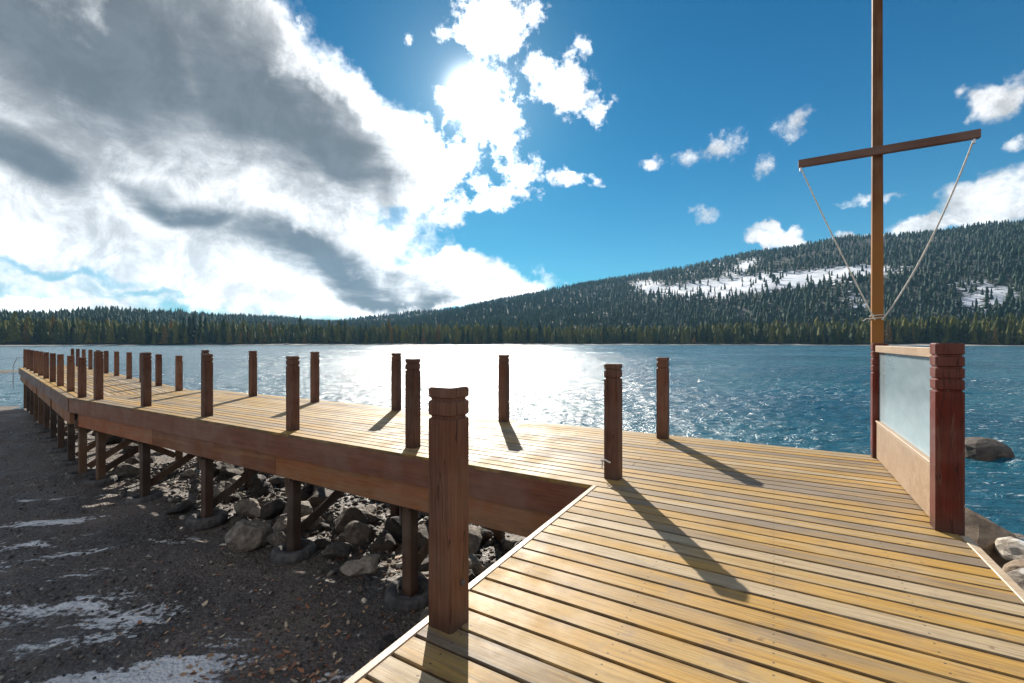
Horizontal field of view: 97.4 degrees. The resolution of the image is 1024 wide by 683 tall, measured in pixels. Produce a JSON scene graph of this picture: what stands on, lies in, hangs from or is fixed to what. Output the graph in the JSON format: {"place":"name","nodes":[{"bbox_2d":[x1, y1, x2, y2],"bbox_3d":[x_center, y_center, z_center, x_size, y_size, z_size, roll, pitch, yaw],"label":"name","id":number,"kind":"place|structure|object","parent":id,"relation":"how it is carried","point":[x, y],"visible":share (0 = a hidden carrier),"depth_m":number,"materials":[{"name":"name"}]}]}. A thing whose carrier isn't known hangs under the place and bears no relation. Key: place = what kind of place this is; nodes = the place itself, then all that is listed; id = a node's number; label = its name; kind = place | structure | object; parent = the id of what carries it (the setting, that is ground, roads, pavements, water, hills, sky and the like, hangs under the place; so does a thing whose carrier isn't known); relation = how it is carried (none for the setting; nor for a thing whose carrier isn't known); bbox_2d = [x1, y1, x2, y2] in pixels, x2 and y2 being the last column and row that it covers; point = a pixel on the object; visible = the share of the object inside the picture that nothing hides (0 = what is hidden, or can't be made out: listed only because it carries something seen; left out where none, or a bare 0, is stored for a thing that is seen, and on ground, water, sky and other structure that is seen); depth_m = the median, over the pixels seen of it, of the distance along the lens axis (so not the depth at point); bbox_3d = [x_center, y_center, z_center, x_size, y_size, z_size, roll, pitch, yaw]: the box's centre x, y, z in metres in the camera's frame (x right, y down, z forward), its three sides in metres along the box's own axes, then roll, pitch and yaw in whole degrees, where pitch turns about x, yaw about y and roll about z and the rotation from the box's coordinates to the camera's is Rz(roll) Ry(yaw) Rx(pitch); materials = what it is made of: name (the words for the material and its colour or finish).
{"place":"outdoors","nodes":[
{"label":"outdoors","id":0,"kind":"place"},
{"bbox_2d":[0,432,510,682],"bbox_3d":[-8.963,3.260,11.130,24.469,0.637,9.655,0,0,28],"label":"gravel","id":1,"kind":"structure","parent":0,"point":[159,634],"depth_m":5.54,"materials":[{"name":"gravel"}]},
{"bbox_2d":[0,370,1023,682],"bbox_3d":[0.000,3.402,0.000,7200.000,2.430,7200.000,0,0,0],"label":"ground","id":2,"kind":"structure","parent":0,"point":[34,644],"depth_m":5.65,"materials":[{"name":"gravel"}]},
{"bbox_2d":[39,436,65,441],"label":"stone","id":3,"kind":"object","parent":2,"relation":"on","point":[47,439],"visible":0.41,"depth_m":14.52,"materials":[{"name":"stone"}]},
{"bbox_2d":[46,446,75,452],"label":"stone","id":4,"kind":"object","parent":2,"relation":"on","point":[56,450],"visible":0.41,"depth_m":13.17,"materials":[{"name":"stone"}]},
{"bbox_2d":[55,459,87,465],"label":"stone","id":5,"kind":"object","parent":2,"relation":"on","point":[65,463],"visible":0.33,"depth_m":11.69,"materials":[{"name":"stone"}]},
{"bbox_2d":[64,469,95,479],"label":"stone","id":6,"kind":"object","parent":2,"relation":"on","point":[74,474],"visible":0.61,"depth_m":10.44,"materials":[{"name":"stone"}]},
{"bbox_2d":[81,473,118,486],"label":"stone","id":7,"kind":"object","parent":2,"relation":"on","point":[111,479],"visible":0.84,"depth_m":10.11,"materials":[{"name":"stone"}]},
{"bbox_2d":[106,435,123,444],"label":"stone","id":8,"kind":"object","parent":2,"relation":"on","point":[113,439],"visible":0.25,"depth_m":14.66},
{"bbox_2d":[109,463,138,477],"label":"stone","id":9,"kind":"object","parent":2,"relation":"on","point":[124,470],"visible":0.68,"depth_m":10.68,"materials":[{"name":"grey stone"}]},
{"bbox_2d":[123,442,137,451],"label":"stone","id":10,"kind":"object","parent":2,"relation":"on","point":[132,445],"visible":0.34,"depth_m":13.39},
{"bbox_2d":[125,454,138,463],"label":"stone","id":11,"kind":"object","parent":2,"relation":"on","point":[133,459],"visible":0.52,"depth_m":11.97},
{"bbox_2d":[124,490,163,505],"bbox_3d":[-7.465,3.183,9.145,0.636,0.180,0.636,-4,2,33],"label":"stone","id":12,"kind":"object","parent":2,"relation":"on","point":[132,499],"visible":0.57,"depth_m":8.98,"materials":[{"name":"stone"}]},
{"bbox_2d":[165,500,193,514],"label":"boulder","id":13,"kind":"object","parent":2,"relation":"on","point":[183,506],"visible":0.97,"depth_m":8.27,"materials":[{"name":"stone"}]},
{"bbox_2d":[182,468,200,476],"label":"stone","id":14,"kind":"object","parent":2,"relation":"on","point":[192,472],"visible":0.84,"depth_m":10.89,"materials":[{"name":"grey stone"}]},
{"bbox_2d":[185,509,228,530],"bbox_3d":[-5.374,3.126,7.943,0.636,0.180,0.636,0,-2,-18],"label":"old tyre","id":15,"kind":"object","parent":2,"relation":"on","point":[196,521],"visible":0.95,"depth_m":7.75,"materials":[{"name":"rubber"}]},
{"bbox_2d":[213,462,221,476],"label":"stone","id":16,"kind":"object","parent":2,"relation":"on","point":[217,466],"visible":0.28,"depth_m":10.86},
{"bbox_2d":[213,481,232,495],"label":"stone","id":17,"kind":"object","parent":2,"relation":"on","point":[219,487],"visible":0.44,"depth_m":9.43,"materials":[{"name":"grey stone"}]},
{"bbox_2d":[220,463,243,475],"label":"stone","id":18,"kind":"object","parent":2,"relation":"on","point":[230,469],"visible":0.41,"depth_m":10.79,"materials":[{"name":"grey stone"}]},
{"bbox_2d":[224,494,239,502],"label":"stone","id":19,"kind":"object","parent":2,"relation":"on","point":[232,498],"visible":0.84,"depth_m":9.06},
{"bbox_2d":[227,475,245,490],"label":"stone","id":20,"kind":"object","parent":2,"relation":"on","point":[233,480],"visible":0.29,"depth_m":10.02,"materials":[{"name":"grey stone"}]},
{"bbox_2d":[230,514,248,526],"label":"stone","id":21,"kind":"object","parent":2,"relation":"on","point":[233,521],"visible":0.53,"depth_m":7.83,"materials":[{"name":"stone"}]},
{"bbox_2d":[234,498,259,514],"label":"boulder","id":22,"kind":"object","parent":2,"relation":"on","point":[244,506],"visible":0.73,"depth_m":8.31,"materials":[{"name":"grey stone"}]},
{"bbox_2d":[224,519,272,552],"bbox_3d":[-4.051,3.002,6.971,0.452,0.482,0.658,0,0,30],"label":"boulder","id":23,"kind":"object","parent":2,"relation":"on","point":[243,535],"visible":0.94,"depth_m":6.84,"materials":[{"name":"grey stone"}]},
{"bbox_2d":[248,506,261,516],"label":"stone","id":24,"kind":"object","parent":2,"relation":"on","point":[253,511],"visible":0.65,"depth_m":8.24,"materials":[{"name":"grey stone"}]},
{"bbox_2d":[246,474,265,488],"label":"stone","id":25,"kind":"object","parent":2,"relation":"on","point":[255,480],"visible":0.48,"depth_m":10.17,"materials":[{"name":"stone"}]},
{"bbox_2d":[84,510,428,682],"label":"leaf litter","id":26,"kind":"object","parent":2,"relation":"on","point":[271,670],"visible":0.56,"depth_m":4.49,"materials":[{"name":"brown plant"}]},
{"bbox_2d":[251,482,270,495],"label":"stone","id":27,"kind":"object","parent":2,"relation":"on","point":[262,489],"visible":0.87,"depth_m":9.54,"materials":[{"name":"stone"}]},
{"bbox_2d":[260,499,284,519],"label":"boulder","id":28,"kind":"object","parent":2,"relation":"on","point":[270,510],"visible":0.78,"depth_m":8.08,"materials":[{"name":"stone"}]},
{"bbox_2d":[266,531,286,546],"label":"boulder","id":29,"kind":"object","parent":2,"relation":"on","point":[275,539],"visible":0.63,"depth_m":6.84,"materials":[{"name":"grey stone"}]},
{"bbox_2d":[268,475,284,485],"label":"stone","id":30,"kind":"object","parent":2,"relation":"on","point":[276,480],"visible":0.38,"depth_m":10.25,"materials":[{"name":"grey stone"}]},
{"bbox_2d":[272,515,286,532],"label":"stone","id":31,"kind":"object","parent":2,"relation":"on","point":[280,523],"visible":0.46,"depth_m":7.62,"materials":[{"name":"grey stone"}]},
{"bbox_2d":[270,539,316,564],"bbox_3d":[-3.237,3.124,6.698,0.636,0.180,0.636,-1,-2,27],"label":"old tyre","id":32,"kind":"object","parent":2,"relation":"on","point":[280,554],"visible":0.88,"depth_m":6.50,"materials":[{"name":"rubber"}]},
{"bbox_2d":[283,501,312,517],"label":"stone","id":33,"kind":"object","parent":2,"relation":"on","point":[306,508],"visible":0.34,"depth_m":8.23,"materials":[{"name":"grey stone"}]},
{"bbox_2d":[88,458,509,606],"bbox_3d":[-2.775,3.178,9.484,13.803,0.766,5.710,0,0,30],"label":"rubble","id":34,"kind":"object","parent":2,"relation":"on","point":[328,516],"visible":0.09,"depth_m":8.77,"materials":[{"name":"stone"}]},
{"bbox_2d":[301,486,313,493],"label":"stone","id":35,"kind":"object","parent":2,"relation":"on","point":[308,489],"visible":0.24,"depth_m":9.43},
{"bbox_2d":[301,515,323,530],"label":"stone","id":36,"kind":"object","parent":2,"relation":"on","point":[316,523],"visible":0.24,"depth_m":7.72,"materials":[{"name":"grey stone"}]},
{"bbox_2d":[306,488,333,507],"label":"stone","id":37,"kind":"object","parent":2,"relation":"on","point":[317,497],"visible":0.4,"depth_m":8.96,"materials":[{"name":"stone"}]},
{"bbox_2d":[314,538,331,548],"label":"stone","id":38,"kind":"object","parent":2,"relation":"on","point":[322,543],"visible":0.48,"depth_m":6.92,"materials":[{"name":"stone"}]},
{"bbox_2d":[317,522,329,531],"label":"stone","id":39,"kind":"object","parent":2,"relation":"on","point":[323,526],"visible":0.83,"depth_m":7.66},
{"bbox_2d":[323,541,351,558],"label":"stone","id":40,"kind":"object","parent":2,"relation":"on","point":[338,550],"visible":0.91,"depth_m":6.56,"materials":[{"name":"grey stone"}]},
{"bbox_2d":[334,506,368,533],"bbox_3d":[-2.799,3.064,7.734,0.539,0.458,0.611,-12,-8,9],"label":"boulder","id":41,"kind":"object","parent":2,"relation":"on","point":[346,516],"visible":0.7,"depth_m":7.63,"materials":[{"name":"stone"}]},
{"bbox_2d":[340,560,364,575],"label":"stone","id":42,"kind":"object","parent":2,"relation":"on","point":[352,567],"visible":0.66,"depth_m":6.17,"materials":[{"name":"grey stone"}]},
{"bbox_2d":[344,521,375,545],"bbox_3d":[-2.494,3.160,7.321,0.475,0.522,0.506,0,0,22],"label":"stone","id":43,"kind":"object","parent":2,"relation":"on","point":[357,532],"visible":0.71,"depth_m":7.20,"materials":[{"name":"grey stone"}]},
{"bbox_2d":[357,554,379,574],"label":"boulder","id":44,"kind":"object","parent":2,"relation":"on","point":[369,562],"visible":0.89,"depth_m":6.23,"materials":[{"name":"grey stone"}]},
{"bbox_2d":[361,510,378,523],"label":"stone","id":45,"kind":"object","parent":2,"relation":"on","point":[372,518],"visible":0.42,"depth_m":8.00,"materials":[{"name":"grey stone"}]},
{"bbox_2d":[363,504,376,513],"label":"stone","id":46,"kind":"object","parent":2,"relation":"on","point":[371,508],"visible":0.46,"depth_m":8.40,"materials":[{"name":"grey stone"}]},
{"bbox_2d":[369,533,398,552],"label":"stone","id":47,"kind":"object","parent":2,"relation":"on","point":[387,542],"visible":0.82,"depth_m":6.91,"materials":[{"name":"stone"}]},
{"bbox_2d":[379,634,397,651],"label":"stone","id":48,"kind":"object","parent":2,"relation":"on","point":[386,641],"visible":0.56,"depth_m":4.56,"materials":[{"name":"stone"}]},
{"bbox_2d":[385,516,418,540],"bbox_3d":[-1.811,3.110,7.475,0.632,0.496,0.515,16,20,41],"label":"stone","id":49,"kind":"object","parent":2,"relation":"on","point":[393,527],"visible":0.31,"depth_m":7.27,"materials":[{"name":"stone"}]},
{"bbox_2d":[384,575,428,612],"bbox_3d":[-1.249,3.102,5.544,0.636,0.180,0.636,5,2,-25],"label":"old tyre","id":50,"kind":"object","parent":2,"relation":"on","point":[396,599],"visible":0.73,"depth_m":5.34,"materials":[{"name":"rubber"}]},
{"bbox_2d":[418,525,428,548],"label":"stone","id":51,"kind":"object","parent":2,"relation":"on","point":[423,533],"visible":0.21,"depth_m":7.03,"materials":[{"name":"stone"}]},
{"bbox_2d":[418,558,428,571],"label":"stone","id":52,"kind":"object","parent":2,"relation":"on","point":[424,566],"visible":0.42,"depth_m":6.33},
{"bbox_2d":[469,525,481,554],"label":"stone","id":53,"kind":"object","parent":2,"relation":"on","point":[475,537],"visible":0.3,"depth_m":6.92,"materials":[{"name":"grey stone"}]},
{"bbox_2d":[469,553,483,574],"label":"stone","id":54,"kind":"object","parent":2,"relation":"on","point":[476,566],"visible":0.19,"depth_m":6.13,"materials":[{"name":"grey stone"}]},
{"bbox_2d":[478,527,491,542],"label":"stone","id":55,"kind":"object","parent":2,"relation":"on","point":[486,534],"visible":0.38,"depth_m":7.33,"materials":[{"name":"grey stone"}]},
{"bbox_2d":[504,534,526,550],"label":"stone","id":56,"kind":"object","parent":2,"relation":"on","point":[510,542],"visible":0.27,"depth_m":6.89,"materials":[{"name":"grey stone"}]},
{"bbox_2d":[13,349,1023,682],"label":"wooden pier","id":57,"kind":"structure","parent":2,"relation":"on","point":[661,555],"depth_m":2.96,"materials":[{"name":"brown wood"}]},
{"bbox_2d":[870,343,964,535],"bbox_3d":[3.579,0.812,4.094,0.156,1.615,2.386,0,0,30],"label":"glass windbreak","id":58,"kind":"object","parent":57,"relation":"on","point":[917,422],"visible":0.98,"depth_m":3.47,"materials":[{"name":"white"}]},
{"bbox_2d":[798,0,980,342],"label":"flag mast","id":59,"kind":"object","parent":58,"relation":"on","point":[877,151],"visible":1,"depth_m":5.04,"materials":[{"name":"brown wood"}]},
{"bbox_2d":[965,507,1017,567],"bbox_3d":[6.433,2.901,6.474,1.566,0.978,1.033,-6,14,-14],"label":"boulder","id":60,"kind":"object","parent":2,"relation":"on","point":[983,533],"visible":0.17,"depth_m":6.13,"materials":[{"name":"stone"}]},
{"bbox_2d":[994,536,1023,561],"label":"stone","id":61,"kind":"object","parent":60,"relation":"on","point":[1010,548],"visible":0.88,"depth_m":5.77,"materials":[{"name":"stone"}]},
{"bbox_2d":[1001,559,1023,572],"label":"stone","id":62,"kind":"object","parent":2,"relation":"on","point":[1012,565],"visible":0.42,"depth_m":5.09,"materials":[{"name":"stone"}]},
{"bbox_2d":[1006,568,1023,589],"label":"stone","id":63,"kind":"object","parent":2,"relation":"on","point":[1017,576],"visible":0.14,"depth_m":4.63,"materials":[{"name":"stone"}]},
{"bbox_2d":[0,345,1023,540],"bbox_3d":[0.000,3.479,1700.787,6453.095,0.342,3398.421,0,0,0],"label":"lake","id":64,"kind":"structure","parent":0,"point":[815,397],"depth_m":37.49,"materials":[{"name":"liquid"}]},
{"bbox_2d":[965,437,1014,460],"bbox_3d":[14.418,3.467,13.834,1.330,1.008,1.276,0,0,0],"label":"boulder","id":65,"kind":"object","parent":64,"relation":"in","point":[983,449],"visible":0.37,"depth_m":13.49,"materials":[{"name":"stone"}]},
{"bbox_2d":[0,227,1023,345],"bbox_3d":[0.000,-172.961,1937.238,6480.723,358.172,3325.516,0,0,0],"label":"hills","id":66,"kind":"structure","parent":0,"point":[1000,291],"depth_m":905.50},
{"bbox_2d":[0,321,7,343],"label":"shoreline conifer","id":67,"kind":"object","parent":66,"relation":"on","point":[3,333],"visible":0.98,"depth_m":466.26,"materials":[{"name":"green plant"}]},
{"bbox_2d":[0,311,24,343],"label":"shoreline conifer","id":68,"kind":"object","parent":66,"relation":"on","point":[14,334],"visible":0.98,"depth_m":470.97,"materials":[{"name":"green plant"}]},
{"bbox_2d":[21,323,29,344],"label":"shoreline conifer","id":69,"kind":"object","parent":66,"relation":"on","point":[25,335],"visible":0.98,"depth_m":480.97,"materials":[{"name":"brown plant"}]},
{"bbox_2d":[24,315,32,343],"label":"shoreline conifer","id":70,"kind":"object","parent":66,"relation":"on","point":[27,321],"visible":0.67,"depth_m":489.35,"materials":[{"name":"green plant"}]},
{"bbox_2d":[31,319,39,344],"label":"shoreline conifer","id":71,"kind":"object","parent":66,"relation":"on","point":[36,334],"visible":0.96,"depth_m":484.87,"materials":[{"name":"green plant"}]},
{"bbox_2d":[39,320,51,343],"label":"shoreline conifer","id":72,"kind":"object","parent":66,"relation":"on","point":[44,335],"visible":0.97,"depth_m":492.16,"materials":[{"name":"green plant"}]},
{"bbox_2d":[49,321,61,343],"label":"shoreline conifer","id":73,"kind":"object","parent":66,"relation":"on","point":[56,337],"visible":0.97,"depth_m":498.15,"materials":[{"name":"green plant"}]},
{"bbox_2d":[61,324,71,342],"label":"shoreline conifer","id":74,"kind":"object","parent":66,"relation":"on","point":[66,339],"visible":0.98,"depth_m":501.29,"materials":[{"name":"green plant"}]},
{"bbox_2d":[75,318,85,343],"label":"shoreline conifer","id":75,"kind":"object","parent":66,"relation":"on","point":[82,331],"visible":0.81,"depth_m":518.47,"materials":[{"name":"green plant"}]},
{"bbox_2d":[105,323,115,343],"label":"shoreline conifer","id":76,"kind":"object","parent":66,"relation":"on","point":[110,337],"visible":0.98,"depth_m":525.85,"materials":[{"name":"green plant"}]},
{"bbox_2d":[115,325,125,342],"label":"shoreline conifer","id":77,"kind":"object","parent":66,"relation":"on","point":[120,338],"visible":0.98,"depth_m":534.18,"materials":[{"name":"green plant"}]},
{"bbox_2d":[121,322,127,343],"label":"shoreline conifer","id":78,"kind":"object","parent":66,"relation":"on","point":[124,334],"visible":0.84,"depth_m":542.28,"materials":[{"name":"green plant"}]},
{"bbox_2d":[127,323,135,342],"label":"shoreline conifer","id":79,"kind":"object","parent":66,"relation":"on","point":[131,335],"visible":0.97,"depth_m":541.57,"materials":[{"name":"green plant"}]},
{"bbox_2d":[144,319,151,343],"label":"shoreline conifer","id":80,"kind":"object","parent":66,"relation":"on","point":[147,330],"visible":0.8,"depth_m":557.11,"materials":[{"name":"green plant"}]},
{"bbox_2d":[158,325,169,344],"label":"shoreline conifer","id":81,"kind":"object","parent":66,"relation":"on","point":[164,339],"visible":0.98,"depth_m":559.52,"materials":[{"name":"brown plant"}]},
{"bbox_2d":[177,323,183,341],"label":"shoreline conifer","id":82,"kind":"object","parent":66,"relation":"on","point":[180,331],"visible":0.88,"depth_m":574.98,"materials":[{"name":"green plant"}]},
{"bbox_2d":[187,316,198,343],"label":"shoreline conifer","id":83,"kind":"object","parent":66,"relation":"on","point":[190,333],"visible":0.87,"depth_m":582.04,"materials":[{"name":"green plant"}]},
{"bbox_2d":[197,315,202,343],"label":"shoreline conifer","id":84,"kind":"object","parent":66,"relation":"on","point":[199,328],"visible":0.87,"depth_m":586.35,"materials":[{"name":"green plant"}]},
{"bbox_2d":[202,321,211,342],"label":"shoreline conifer","id":85,"kind":"object","parent":66,"relation":"on","point":[206,335],"visible":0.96,"depth_m":585.21,"materials":[{"name":"green plant"}]},
{"bbox_2d":[220,320,226,343],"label":"shoreline conifer","id":86,"kind":"object","parent":66,"relation":"on","point":[222,327],"visible":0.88,"depth_m":603.75,"materials":[{"name":"green plant"}]},
{"bbox_2d":[326,319,333,342],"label":"shoreline conifer","id":87,"kind":"object","parent":66,"relation":"on","point":[329,336],"visible":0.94,"depth_m":660.73,"materials":[{"name":"green plant"}]},
{"bbox_2d":[335,320,341,343],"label":"shoreline conifer","id":88,"kind":"object","parent":66,"relation":"on","point":[338,339],"visible":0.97,"depth_m":659.67,"materials":[{"name":"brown plant"}]},
{"bbox_2d":[453,322,460,341],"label":"shoreline conifer","id":89,"kind":"object","parent":66,"relation":"on","point":[457,336],"visible":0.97,"depth_m":701.86,"materials":[{"name":"green plant"}]},
{"bbox_2d":[484,323,491,343],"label":"shoreline conifer","id":90,"kind":"object","parent":66,"relation":"on","point":[488,337],"visible":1,"depth_m":704.13,"materials":[{"name":"green plant"}]},
{"bbox_2d":[495,320,503,341],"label":"shoreline conifer","id":91,"kind":"object","parent":66,"relation":"on","point":[500,334],"visible":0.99,"depth_m":708.60,"materials":[{"name":"green plant"}]},
{"bbox_2d":[0,218,1023,343],"bbox_3d":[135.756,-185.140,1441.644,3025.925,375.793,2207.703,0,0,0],"label":"forest","id":92,"kind":"object","parent":66,"relation":"on","point":[117,317],"visible":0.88,"depth_m":864.36,"materials":[{"name":"plant"}]},
{"bbox_2d":[517,319,525,340],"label":"shoreline conifer","id":93,"kind":"object","parent":66,"relation":"on","point":[520,337],"visible":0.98,"depth_m":706.98,"materials":[{"name":"green plant"}]},
{"bbox_2d":[699,323,706,343],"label":"shoreline conifer","id":94,"kind":"object","parent":66,"relation":"on","point":[702,339],"visible":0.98,"depth_m":649.31,"materials":[{"name":"green plant"}]},
{"bbox_2d":[755,314,766,341],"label":"shoreline conifer","id":95,"kind":"object","parent":66,"relation":"on","point":[760,327],"visible":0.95,"depth_m":626.01,"materials":[{"name":"green plant"}]},
{"bbox_2d":[788,323,795,342],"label":"shoreline conifer","id":96,"kind":"object","parent":66,"relation":"on","point":[791,336],"visible":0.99,"depth_m":602.09,"materials":[{"name":"green plant"}]},
{"bbox_2d":[884,320,892,341],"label":"shoreline conifer","id":97,"kind":"object","parent":66,"relation":"on","point":[888,335],"visible":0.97,"depth_m":542.17,"materials":[{"name":"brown plant"}]},
{"bbox_2d":[894,322,903,343],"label":"shoreline conifer","id":98,"kind":"object","parent":66,"relation":"on","point":[898,338],"visible":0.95,"depth_m":537.40,"materials":[{"name":"green plant"}]},
{"bbox_2d":[927,316,937,342],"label":"shoreline conifer","id":99,"kind":"object","parent":66,"relation":"on","point":[932,336],"visible":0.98,"depth_m":515.76,"materials":[{"name":"green plant"}]},
{"bbox_2d":[948,324,959,342],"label":"shoreline conifer","id":100,"kind":"object","parent":66,"relation":"on","point":[954,338],"visible":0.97,"depth_m":501.51,"materials":[{"name":"green plant"}]},
{"bbox_2d":[969,326,979,343],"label":"shoreline conifer","id":101,"kind":"object","parent":66,"relation":"on","point":[974,339],"visible":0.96,"depth_m":493.89,"materials":[{"name":"green plant"}]},
{"bbox_2d":[990,326,999,343],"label":"shoreline conifer","id":102,"kind":"object","parent":66,"relation":"on","point":[994,338],"visible":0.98,"depth_m":481.73,"materials":[{"name":"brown plant"}]},
{"bbox_2d":[0,0,1023,320],"label":"sky","id":103,"kind":"structure","parent":0,"point":[314,159],"materials":[{"name":"blue"}]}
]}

